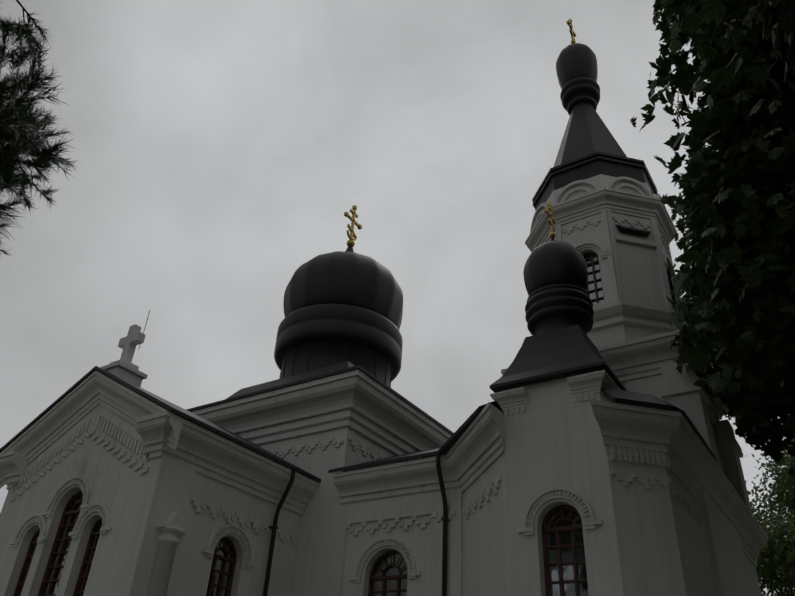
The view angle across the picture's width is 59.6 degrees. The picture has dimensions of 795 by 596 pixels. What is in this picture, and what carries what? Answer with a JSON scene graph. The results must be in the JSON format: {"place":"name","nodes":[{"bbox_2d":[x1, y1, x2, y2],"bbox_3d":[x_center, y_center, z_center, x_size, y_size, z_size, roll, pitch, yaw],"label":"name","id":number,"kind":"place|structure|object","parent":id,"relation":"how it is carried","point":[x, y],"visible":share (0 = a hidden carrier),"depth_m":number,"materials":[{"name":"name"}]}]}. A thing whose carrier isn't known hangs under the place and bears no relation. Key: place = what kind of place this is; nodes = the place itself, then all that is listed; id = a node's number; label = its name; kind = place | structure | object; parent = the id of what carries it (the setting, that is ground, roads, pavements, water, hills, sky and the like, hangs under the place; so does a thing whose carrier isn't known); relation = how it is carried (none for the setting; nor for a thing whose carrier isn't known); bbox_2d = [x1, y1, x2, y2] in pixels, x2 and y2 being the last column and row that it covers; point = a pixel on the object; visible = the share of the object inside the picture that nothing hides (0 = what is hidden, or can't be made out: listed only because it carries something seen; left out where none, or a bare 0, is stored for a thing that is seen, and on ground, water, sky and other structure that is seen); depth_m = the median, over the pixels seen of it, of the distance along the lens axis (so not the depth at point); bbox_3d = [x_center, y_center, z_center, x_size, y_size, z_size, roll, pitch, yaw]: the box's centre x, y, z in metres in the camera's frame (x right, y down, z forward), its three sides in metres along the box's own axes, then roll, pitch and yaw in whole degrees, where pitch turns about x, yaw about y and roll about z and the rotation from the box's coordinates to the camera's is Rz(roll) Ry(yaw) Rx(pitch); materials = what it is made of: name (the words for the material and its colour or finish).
{"place":"outdoors","nodes":[
{"label":"outdoors","id":0,"kind":"place"},
{"bbox_2d":[0,176,767,595],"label":"church trim","id":1,"kind":"structure","parent":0,"point":[362,404],"depth_m":16.60,"materials":[{"name":"white paint"}]},
{"bbox_2d":[0,0,793,595],"label":"sky","id":2,"kind":"structure","parent":0,"point":[219,148],"materials":[{"name":"grey"}]},
{"bbox_2d":[546,174,677,347],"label":"wall","id":3,"kind":"structure","parent":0,"point":[640,275],"depth_m":18.81,"materials":[{"name":"white paint"}]},
{"bbox_3d":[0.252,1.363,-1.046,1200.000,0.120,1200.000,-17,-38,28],"label":"ground","id":4,"kind":"structure","parent":0,"visible":0},
{"bbox_2d":[0,0,75,258],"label":"pine","id":5,"kind":"object","parent":4,"relation":"on","point":[18,138],"visible":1,"depth_m":8.57,"materials":[{"name":"green plant"}]},
{"bbox_2d":[0,404,301,595],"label":"wall","id":6,"kind":"structure","parent":4,"relation":"on","point":[120,490],"depth_m":15.87,"materials":[{"name":"paint"}]},
{"bbox_2d":[246,426,404,595],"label":"wall","id":7,"kind":"structure","parent":4,"relation":"on","point":[314,566],"depth_m":18.17,"materials":[{"name":"paint"}]},
{"bbox_2d":[0,19,716,595],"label":"church roofs","id":8,"kind":"structure","parent":4,"relation":"on","point":[342,311],"depth_m":21.90,"materials":[{"name":"black metal"}]},
{"bbox_2d":[13,252,603,595],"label":"windows","id":9,"kind":"structure","parent":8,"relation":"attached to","point":[565,573],"depth_m":15.53,"materials":[{"name":"glass"}]},
{"bbox_2d":[342,493,462,595],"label":"nave wall","id":10,"kind":"structure","parent":4,"relation":"on","point":[415,538],"depth_m":16.32,"materials":[{"name":"paint"}]},
{"bbox_2d":[503,371,623,595],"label":"wall","id":11,"kind":"structure","parent":4,"relation":"on","point":[553,437],"depth_m":12.82,"materials":[{"name":"paint"}]},
{"bbox_2d":[463,396,761,595],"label":"wall","id":12,"kind":"structure","parent":4,"relation":"on","point":[662,542],"depth_m":12.44,"materials":[{"name":"paint"}]},
{"bbox_2d":[621,374,751,595],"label":"wall","id":13,"kind":"structure","parent":4,"relation":"on","point":[728,566],"depth_m":15.24,"materials":[{"name":"white paint"}]},
{"bbox_2d":[630,0,794,394],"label":"tree","id":14,"kind":"object","parent":4,"relation":"on","point":[737,202],"visible":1,"depth_m":10.75,"materials":[{"name":"green plant"}]},
{"bbox_2d":[668,147,794,422],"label":"tree","id":15,"kind":"object","parent":4,"relation":"on","point":[742,399],"visible":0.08,"depth_m":15.21,"materials":[{"name":"green plant"}]},
{"bbox_2d":[671,213,794,477],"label":"tree","id":16,"kind":"object","parent":4,"relation":"on","point":[754,432],"visible":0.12,"depth_m":17.60,"materials":[{"name":"green plant"}]},
{"bbox_2d":[742,436,794,595],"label":"tree","id":17,"kind":"object","parent":4,"relation":"on","point":[775,569],"visible":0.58,"depth_m":30.19,"materials":[{"name":"green plant"}]}
]}

